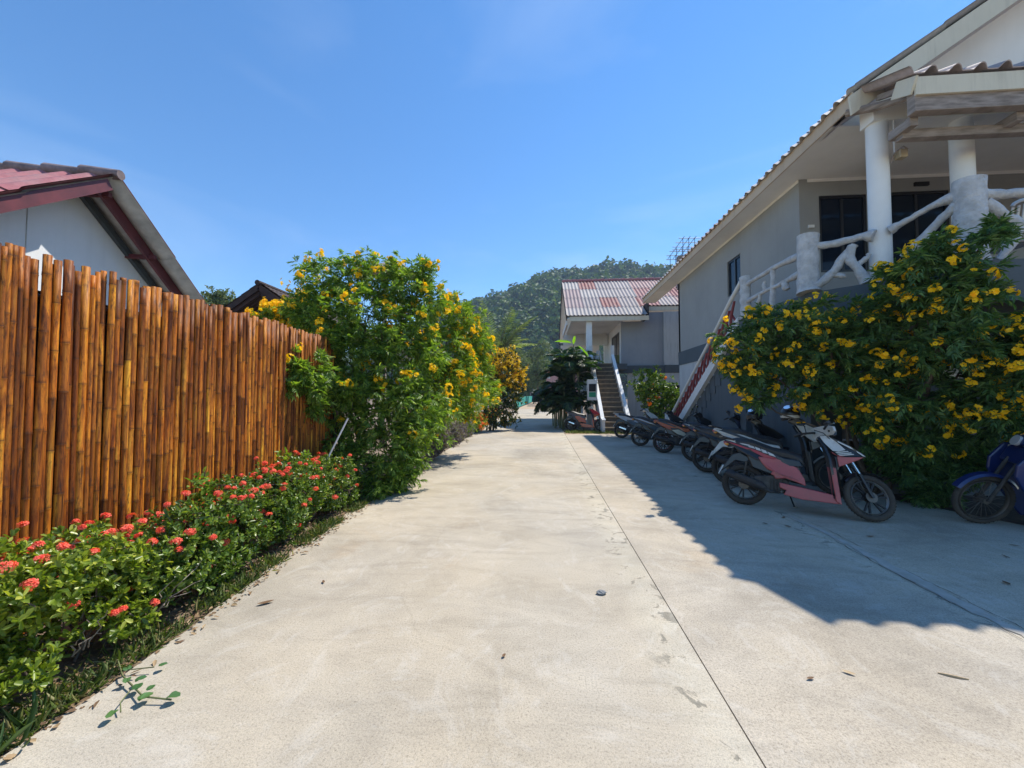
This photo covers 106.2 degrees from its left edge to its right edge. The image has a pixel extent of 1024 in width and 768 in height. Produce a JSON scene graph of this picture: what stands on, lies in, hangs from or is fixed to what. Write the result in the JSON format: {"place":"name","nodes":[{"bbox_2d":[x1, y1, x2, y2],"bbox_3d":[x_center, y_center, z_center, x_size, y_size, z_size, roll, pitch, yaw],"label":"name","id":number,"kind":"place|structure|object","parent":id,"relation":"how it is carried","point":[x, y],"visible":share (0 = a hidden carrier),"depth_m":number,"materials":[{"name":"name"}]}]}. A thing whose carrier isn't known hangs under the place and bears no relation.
{"place":"outdoors","nodes":[
{"label":"outdoors","id":0,"kind":"place"},
{"bbox_2d":[0,418,497,756],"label":"planting bed","id":1,"kind":"object","parent":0,"point":[68,661],"visible":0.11,"depth_m":2.33,"materials":[{"name":"soil"}]},
{"bbox_2d":[0,689,37,752],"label":"spiky plant","id":2,"kind":"object","parent":1,"relation":"on","point":[26,728],"visible":1,"depth_m":1.61,"materials":[{"name":"green plant"}]},
{"bbox_2d":[0,521,77,706],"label":"ixora bush","id":3,"kind":"object","parent":1,"relation":"on","point":[17,664],"visible":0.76,"depth_m":1.80,"materials":[{"name":"green plant"}]},
{"bbox_2d":[0,512,181,676],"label":"ixora bush","id":4,"kind":"object","parent":1,"relation":"on","point":[90,549],"visible":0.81,"depth_m":2.12,"materials":[{"name":"green plant"}]},
{"bbox_2d":[70,610,107,656],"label":"dead twig","id":5,"kind":"object","parent":4,"relation":"attached to","point":[74,649],"visible":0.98,"depth_m":2.01,"materials":[{"name":"grey wood"}]},
{"bbox_2d":[83,490,236,615],"bbox_3d":[-2.396,1.156,2.647,0.845,0.794,0.882,0,-2,5],"label":"ixora bush","id":6,"kind":"object","parent":1,"relation":"on","point":[183,555],"visible":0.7,"depth_m":2.62,"materials":[{"name":"green plant"}]},
{"bbox_2d":[154,560,201,611],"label":"dead twig","id":7,"kind":"object","parent":6,"relation":"in","point":[162,605],"visible":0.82,"depth_m":2.46,"materials":[{"name":"grey wood"}]},
{"bbox_2d":[0,242,336,633],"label":"bamboo fence","id":8,"kind":"object","parent":1,"relation":"on","point":[116,409],"visible":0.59,"depth_m":2.93,"materials":[{"name":"wood"}]},
{"bbox_2d":[0,492,378,754],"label":"grass","id":9,"kind":"structure","parent":1,"relation":"on","point":[51,703],"depth_m":2.19,"materials":[{"name":"green plant"}]},
{"bbox_2d":[0,475,394,760],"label":"leaf litter","id":10,"kind":"object","parent":1,"relation":"on","point":[11,756],"visible":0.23,"depth_m":2.37,"materials":[{"name":"brown plant"}]},
{"bbox_2d":[128,485,267,585],"bbox_3d":[-2.402,1.199,3.095,0.903,0.742,0.931,0,-2,5],"label":"ixora bush","id":11,"kind":"object","parent":1,"relation":"on","point":[225,540],"visible":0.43,"depth_m":3.01,"materials":[{"name":"green plant"}]},
{"bbox_2d":[185,466,216,509],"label":"weed","id":12,"kind":"object","parent":1,"relation":"on","point":[201,493],"visible":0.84,"depth_m":3.22,"materials":[{"name":"green plant"}]},
{"bbox_2d":[171,467,311,554],"bbox_3d":[-2.437,1.192,3.569,0.904,0.788,0.925,0,-2,5],"label":"ixora bush","id":13,"kind":"object","parent":1,"relation":"on","point":[282,521],"visible":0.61,"depth_m":3.59,"materials":[{"name":"green plant"}]},
{"bbox_2d":[231,457,322,543],"bbox_3d":[-2.408,1.171,4.020,0.697,0.872,0.944,0,-2,5],"label":"ixora bush","id":14,"kind":"object","parent":1,"relation":"on","point":[303,481],"visible":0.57,"depth_m":3.90,"materials":[{"name":"green plant"}]},
{"bbox_2d":[245,274,326,341],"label":"yellow trumpet bush","id":15,"kind":"object","parent":1,"relation":"on","point":[269,311],"visible":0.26,"depth_m":7.56,"materials":[{"name":"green plant"}]},
{"bbox_2d":[275,447,297,506],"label":"weed","id":16,"kind":"object","parent":1,"relation":"on","point":[283,458],"visible":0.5,"depth_m":4.38,"materials":[{"name":"green plant"}]},
{"bbox_2d":[262,450,339,532],"bbox_3d":[-2.446,1.200,4.425,0.914,0.836,0.807,0,-2,5],"label":"ixora bush","id":17,"kind":"object","parent":1,"relation":"on","point":[323,488],"visible":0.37,"depth_m":4.37,"materials":[{"name":"green plant"}]},
{"bbox_2d":[300,450,312,460],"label":"weed","id":18,"kind":"object","parent":1,"relation":"on","point":[301,453],"visible":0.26,"depth_m":4.78,"materials":[{"name":"green plant"}]},
{"bbox_2d":[323,418,348,467],"bbox_3d":[-2.373,0.994,4.907,0.539,1.109,0.028,2,-3,-36],"label":"white pole","id":19,"kind":"object","parent":1,"relation":"on","point":[347,419],"visible":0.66,"depth_m":4.99,"materials":[{"name":"plastic"}]},
{"bbox_2d":[311,450,360,513],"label":"ixora bush","id":20,"kind":"object","parent":1,"relation":"on","point":[342,479],"visible":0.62,"depth_m":4.89,"materials":[{"name":"green plant"}]},
{"bbox_2d":[272,246,465,500],"bbox_3d":[-2.386,-0.351,6.393,2.929,4.353,2.648,1,-2,-28],"label":"yellow trumpet bush","id":21,"kind":"object","parent":1,"relation":"on","point":[411,430],"visible":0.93,"depth_m":6.08,"materials":[{"name":"green plant"}]},
{"bbox_2d":[379,450,428,474],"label":"purple shrub","id":22,"kind":"object","parent":1,"relation":"on","point":[413,468],"visible":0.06,"depth_m":7.35,"materials":[{"name":"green plant"}]},
{"bbox_2d":[418,442,433,465],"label":"purple shrub","id":23,"kind":"object","parent":1,"relation":"on","point":[426,454],"visible":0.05,"depth_m":8.08,"materials":[{"name":"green plant"}]},
{"bbox_2d":[425,432,446,459],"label":"purple shrub","id":24,"kind":"object","parent":1,"relation":"on","point":[436,452],"visible":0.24,"depth_m":9.12,"materials":[{"name":"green plant"}]},
{"bbox_2d":[434,423,454,453],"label":"purple shrub","id":25,"kind":"object","parent":1,"relation":"on","point":[445,437],"visible":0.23,"depth_m":10.13,"materials":[{"name":"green plant"}]},
{"bbox_2d":[405,289,506,451],"bbox_3d":[-1.111,-0.207,9.104,1.919,4.015,3.300,-2,-3,43],"label":"yellow trumpet bush","id":26,"kind":"object","parent":1,"relation":"on","point":[460,374],"visible":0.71,"depth_m":8.73,"materials":[{"name":"green plant"}]},
{"bbox_2d":[444,422,468,447],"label":"purple shrub","id":27,"kind":"object","parent":1,"relation":"on","point":[455,431],"visible":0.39,"depth_m":11.61,"materials":[{"name":"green plant"}]},
{"bbox_2d":[449,421,470,440],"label":"purple shrub","id":28,"kind":"object","parent":1,"relation":"on","point":[464,428],"visible":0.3,"depth_m":13.07,"materials":[{"name":"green plant"}]},
{"bbox_2d":[460,422,477,436],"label":"purple shrub","id":29,"kind":"object","parent":1,"relation":"on","point":[467,424],"visible":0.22,"depth_m":14.31,"materials":[{"name":"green plant"}]},
{"bbox_2d":[465,416,483,432],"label":"orange flower bush","id":30,"kind":"object","parent":1,"relation":"on","point":[478,426],"visible":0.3,"depth_m":15.64,"materials":[{"name":"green plant"}]},
{"bbox_2d":[478,412,488,424],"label":"orange flower bush","id":31,"kind":"object","parent":1,"relation":"on","point":[486,421],"visible":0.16,"depth_m":19.22,"materials":[{"name":"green plant"}]},
{"bbox_2d":[479,344,529,430],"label":"croton bush","id":32,"kind":"object","parent":1,"relation":"on","point":[510,376],"visible":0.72,"depth_m":16.97,"materials":[{"name":"yellow plant"}]},
{"bbox_2d":[0,417,764,767],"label":"road","id":33,"kind":"structure","parent":0,"point":[404,627],"depth_m":2.15,"materials":[{"name":"concrete"}]},
{"bbox_2d":[105,659,180,717],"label":"creeper","id":34,"kind":"object","parent":33,"relation":"on","point":[135,687],"visible":1,"depth_m":1.87,"materials":[{"name":"green plant"}]},
{"bbox_2d":[532,379,576,425],"bbox_3d":[2.281,0.889,20.092,2.458,2.600,3.008,0,-2,5],"label":"areca palm","id":35,"kind":"object","parent":33,"relation":"on","point":[547,384],"visible":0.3,"depth_m":19.92,"materials":[{"name":"green plant"}]},
{"bbox_2d":[533,346,603,428],"bbox_3d":[2.895,0.113,18.743,3.602,4.054,3.259,1,-3,-35],"label":"broadleaf tree","id":36,"kind":"object","parent":33,"relation":"on","point":[565,369],"visible":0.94,"depth_m":18.27,"materials":[{"name":"green plant"}]},
{"bbox_2d":[596,589,606,594],"bbox_3d":[0.663,1.544,2.849,0.078,0.033,0.055,0,-2,5],"label":"stone chip","id":37,"kind":"object","parent":33,"relation":"on","point":[600,592],"visible":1,"depth_m":2.84,"materials":[{"name":"grey stone"}]},
{"bbox_2d":[340,342,626,397],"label":"hill","id":38,"kind":"structure","parent":0,"point":[624,384],"depth_m":178.16,"materials":[{"name":"green plant"}]},
{"bbox_2d":[343,255,674,391],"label":"forest","id":39,"kind":"object","parent":38,"relation":"on","point":[537,294],"visible":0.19,"depth_m":272.24,"materials":[{"name":"green plant"}]},
{"bbox_2d":[0,0,974,353],"label":"sky","id":40,"kind":"structure","parent":0,"point":[502,143],"materials":[{"name":"blue"}]},
{"bbox_2d":[502,409,553,416],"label":"road","id":41,"kind":"structure","parent":0,"point":[526,413],"depth_m":35.23,"materials":[{"name":"concrete"}]},
{"bbox_2d":[519,402,537,408],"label":"dirt path","id":42,"kind":"structure","parent":0,"point":[530,406],"depth_m":56.61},
{"bbox_2d":[564,430,630,434],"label":"gravel verge","id":43,"kind":"structure","parent":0,"point":[588,433],"depth_m":15.99,"materials":[{"name":"grey gravel"}]},
{"bbox_2d":[564,401,599,430],"bbox_3d":[3.211,1.430,16.897,1.837,1.284,0.729,0,-8,12],"label":"parked scooter","id":44,"kind":"object","parent":43,"relation":"on","point":[579,418],"visible":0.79,"depth_m":16.83,"materials":[{"name":"plastic"}]},
{"bbox_2d":[587,380,596,429],"bbox_3d":[3.687,0.949,17.681,0.450,2.300,0.220,0,-2,5],"label":"meter cabinet","id":45,"kind":"object","parent":43,"relation":"on","point":[591,390],"visible":0.94,"depth_m":17.61,"materials":[{"name":"white metal"}]},
{"bbox_2d":[589,345,629,431],"bbox_3d":[4.542,0.014,18.105,1.280,4.200,4.160,0,-2,5],"label":"concrete stair","id":46,"kind":"object","parent":43,"relation":"on","point":[610,400],"visible":0.78,"depth_m":17.99,"materials":[{"name":"grey concrete"}]},
{"bbox_2d":[626,365,679,418],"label":"broadleaf shrub","id":47,"kind":"object","parent":43,"relation":"on","point":[645,390],"visible":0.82,"depth_m":15.13,"materials":[{"name":"green plant"}]},
{"bbox_2d":[333,398,1023,524],"bbox_3d":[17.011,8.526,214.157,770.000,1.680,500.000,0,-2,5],"label":"ground","id":48,"kind":"structure","parent":0,"point":[843,440],"depth_m":22.39,"materials":[{"name":"soil"}]},
{"bbox_2d":[0,160,206,320],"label":"white house","id":49,"kind":"structure","parent":48,"relation":"on","point":[95,218],"depth_m":5.02,"materials":[{"name":"white paint"}]},
{"bbox_2d":[200,285,219,305],"bbox_3d":[-19.975,-2.128,25.845,2.783,9.264,2.146,-1,-2,17],"label":"leafy tree","id":50,"kind":"object","parent":48,"relation":"on","point":[208,296],"visible":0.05,"depth_m":25.99,"materials":[{"name":"green plant"}]},
{"bbox_2d":[212,288,235,306],"bbox_3d":[-19.564,-2.110,26.618,2.859,9.288,2.527,1,-2,-18],"label":"leafy tree","id":51,"kind":"object","parent":48,"relation":"on","point":[223,294],"visible":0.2,"depth_m":26.15,"materials":[{"name":"green plant"}]},
{"bbox_2d":[223,280,410,420],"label":"timber house","id":52,"kind":"structure","parent":48,"relation":"on","point":[255,295],"depth_m":12.88,"materials":[{"name":"brown tile"}]},
{"bbox_2d":[468,301,537,395],"bbox_3d":[-1.551,-1.740,30.503,7.384,8.617,8.140,1,-2,-17],"label":"coconut palm","id":53,"kind":"object","parent":48,"relation":"on","point":[512,338],"visible":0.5,"depth_m":29.39,"materials":[{"name":"green plant"}]},
{"bbox_2d":[507,348,533,397],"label":"leafy tree","id":54,"kind":"object","parent":48,"relation":"on","point":[520,352],"visible":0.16,"depth_m":61.97,"materials":[{"name":"green plant"}]},
{"bbox_2d":[517,396,531,407],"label":"netting fence","id":55,"kind":"object","parent":48,"relation":"on","point":[528,399],"visible":0.61,"depth_m":69.28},
{"bbox_2d":[522,376,538,395],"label":"leafy tree","id":56,"kind":"object","parent":48,"relation":"on","point":[528,389],"visible":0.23,"depth_m":102.09,"materials":[{"name":"green plant"}]},
{"bbox_2d":[530,390,542,401],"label":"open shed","id":57,"kind":"structure","parent":48,"relation":"on","point":[531,394],"depth_m":97.30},
{"bbox_2d":[523,340,550,402],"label":"leafy tree","id":58,"kind":"object","parent":48,"relation":"on","point":[537,368],"visible":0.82,"depth_m":70.88,"materials":[{"name":"green plant"}]},
{"bbox_2d":[545,370,576,387],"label":"pink house","id":59,"kind":"structure","parent":48,"relation":"on","point":[552,379],"depth_m":59.75,"materials":[{"name":"red metal"}]},
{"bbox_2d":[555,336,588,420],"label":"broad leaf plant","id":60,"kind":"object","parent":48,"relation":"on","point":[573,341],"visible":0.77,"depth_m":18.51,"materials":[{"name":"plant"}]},
{"bbox_2d":[559,277,679,424],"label":"guest house","id":61,"kind":"structure","parent":48,"relation":"on","point":[628,323],"depth_m":21.43,"materials":[{"name":"white paint"}]},
{"bbox_2d":[612,333,619,363],"bbox_3d":[6.323,-1.970,23.341,0.050,2.010,2.560,0,-2,5],"label":"door","id":62,"kind":"structure","parent":61,"relation":"in","point":[615,340],"depth_m":23.21,"materials":[{"name":"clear glass"}]},
{"bbox_2d":[666,236,696,291],"bbox_3d":[8.887,-6.095,19.946,1.200,2.145,2.502,0,-2,5],"label":"steel frame","id":63,"kind":"object","parent":61,"relation":"attached to","point":[677,257],"visible":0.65,"depth_m":19.99,"materials":[{"name":"grey metal"}]},
{"bbox_2d":[854,428,1002,511],"bbox_3d":[6.004,1.109,5.349,2.043,1.282,1.196,0,-2,5],"label":"green shrub","id":64,"kind":"object","parent":48,"relation":"on","point":[927,487],"visible":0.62,"depth_m":5.15,"materials":[{"name":"green plant"}]},
{"bbox_2d":[565,434,1023,767],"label":"parking yard","id":65,"kind":"structure","parent":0,"point":[773,614],"depth_m":2.60,"materials":[{"name":"concrete"}]},
{"bbox_2d":[613,403,657,437],"bbox_3d":[4.597,1.342,13.894,1.848,1.248,0.738,-1,-8,14],"label":"parked scooter","id":66,"kind":"object","parent":65,"relation":"on","point":[625,419],"visible":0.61,"depth_m":13.89,"materials":[{"name":"plastic"}]},
{"bbox_2d":[630,404,687,447],"bbox_3d":[4.498,1.256,11.560,1.848,1.248,0.738,-1,-8,17],"label":"parked scooter","id":67,"kind":"object","parent":65,"relation":"on","point":[649,425],"visible":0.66,"depth_m":11.58,"materials":[{"name":"plastic"}]},
{"bbox_2d":[651,405,711,452],"bbox_3d":[4.623,1.199,10.062,1.847,1.252,0.740,-1,-8,20],"label":"parked scooter","id":68,"kind":"object","parent":65,"relation":"on","point":[678,431],"visible":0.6,"depth_m":10.10,"materials":[{"name":"plastic"}]},
{"bbox_2d":[665,282,751,441],"bbox_3d":[5.414,-0.140,10.572,0.876,3.959,5.060,0,-2,5],"label":"outside stair","id":69,"kind":"object","parent":65,"relation":"on","point":[715,401],"visible":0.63,"depth_m":9.60,"materials":[{"name":"paint"}]},
{"bbox_2d":[679,406,740,460],"bbox_3d":[4.737,1.134,8.583,1.843,1.270,0.737,-1,-9,26],"label":"parked scooter","id":70,"kind":"object","parent":65,"relation":"on","point":[735,418],"visible":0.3,"depth_m":8.80,"materials":[{"name":"plastic"}]},
{"bbox_2d":[690,409,789,472],"bbox_3d":[4.402,1.100,7.332,1.847,1.260,0.735,-1,-9,28],"label":"parked scooter","id":71,"kind":"object","parent":65,"relation":"on","point":[714,439],"visible":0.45,"depth_m":7.46,"materials":[{"name":"plastic"}]},
{"bbox_2d":[746,409,765,418],"bbox_3d":[4.532,0.559,7.138,0.334,0.183,0.260,-1,-2,22],"label":"helmet","id":72,"kind":"object","parent":71,"relation":"on","point":[753,415],"visible":0.78,"depth_m":7.06,"materials":[{"name":"plastic"}]},
{"bbox_2d":[708,405,861,494],"bbox_3d":[4.274,1.004,6.178,1.992,1.370,0.794,-1,-9,31],"label":"parked scooter","id":73,"kind":"object","parent":65,"relation":"on","point":[808,443],"visible":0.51,"depth_m":6.09,"materials":[{"name":"plastic"}]},
{"bbox_2d":[780,406,803,417],"bbox_3d":[4.380,0.437,6.008,0.334,0.183,0.260,-1,-2,27],"label":"helmet","id":74,"kind":"object","parent":73,"relation":"on","point":[791,413],"visible":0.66,"depth_m":5.93,"materials":[{"name":"plastic"}]},
{"bbox_2d":[719,420,896,521],"bbox_3d":[3.680,1.039,4.939,1.828,1.182,0.690,-1,-12,34],"label":"parked scooter","id":75,"kind":"object","parent":65,"relation":"on","point":[781,467],"visible":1,"depth_m":4.90,"materials":[{"name":"plastic"}]},
{"bbox_2d":[641,0,1023,495],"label":"guest house","id":76,"kind":"structure","parent":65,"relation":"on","point":[928,119],"depth_m":6.67,"materials":[{"name":"grey paint"}]},
{"bbox_2d":[728,254,740,295],"bbox_3d":[5.935,-2.859,10.174,0.080,0.960,0.700,0,-2,5],"label":"window","id":77,"kind":"structure","parent":76,"relation":"in","point":[734,265],"depth_m":10.30,"materials":[{"name":"blue glass"}]},
{"bbox_2d":[819,195,867,271],"bbox_3d":[6.469,-2.935,7.549,0.880,1.520,0.070,0,-2,5],"label":"window","id":78,"kind":"structure","parent":76,"relation":"in","point":[842,216],"depth_m":7.55,"materials":[{"name":"black glass"}]},
{"bbox_2d":[739,174,1023,318],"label":"balcony balustrade","id":79,"kind":"object","parent":76,"relation":"on","point":[968,200],"visible":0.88,"depth_m":5.61,"materials":[{"name":"concrete"}]},
{"bbox_2d":[891,190,949,264],"bbox_3d":[7.814,-2.579,7.429,1.140,2.280,0.070,0,-2,5],"label":"sliding door","id":80,"kind":"structure","parent":76,"relation":"in","point":[903,204],"depth_m":7.45,"materials":[{"name":"black glass"}]},
{"bbox_2d":[705,207,1023,496],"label":"yellow trumpet bush","id":81,"kind":"object","parent":65,"relation":"on","point":[938,345],"visible":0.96,"depth_m":4.98,"materials":[{"name":"green plant"}]},
{"bbox_2d":[781,514,1022,639],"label":"joint crack","id":82,"kind":"object","parent":65,"relation":"on","point":[918,585],"visible":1,"depth_m":2.94,"materials":[{"name":"concrete"}]},
{"bbox_2d":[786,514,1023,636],"bbox_3d":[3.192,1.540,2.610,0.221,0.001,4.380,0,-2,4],"label":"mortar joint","id":83,"kind":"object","parent":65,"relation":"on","point":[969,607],"visible":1,"depth_m":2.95,"materials":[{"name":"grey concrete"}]},
{"bbox_2d":[938,672,968,679],"bbox_3d":[2.293,1.517,1.998,0.117,0.010,0.014,-1,-2,24],"label":"dry pod","id":84,"kind":"object","parent":65,"relation":"on","point":[951,675],"visible":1,"depth_m":2.00,"materials":[{"name":"brown plant"}]},
{"bbox_2d":[951,413,1023,523],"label":"underbone motorbike","id":85,"kind":"object","parent":65,"relation":"on","point":[1005,467],"visible":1,"depth_m":4.39,"materials":[{"name":"plastic"}]},
{"bbox_2d":[843,467,1023,523],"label":"corner bed","id":86,"kind":"object","parent":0,"point":[1013,516],"visible":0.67,"depth_m":5.04,"materials":[{"name":"soil"}]},
{"bbox_2d":[953,307,1023,445],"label":"yellow trumpet bush","id":87,"kind":"object","parent":86,"relation":"on","point":[999,418],"visible":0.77,"depth_m":4.45,"materials":[{"name":"green plant"}]},
{"bbox_2d":[990,198,1023,258],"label":"railing","id":88,"kind":"object","parent":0,"point":[1021,244],"visible":0.19,"depth_m":5.00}
]}

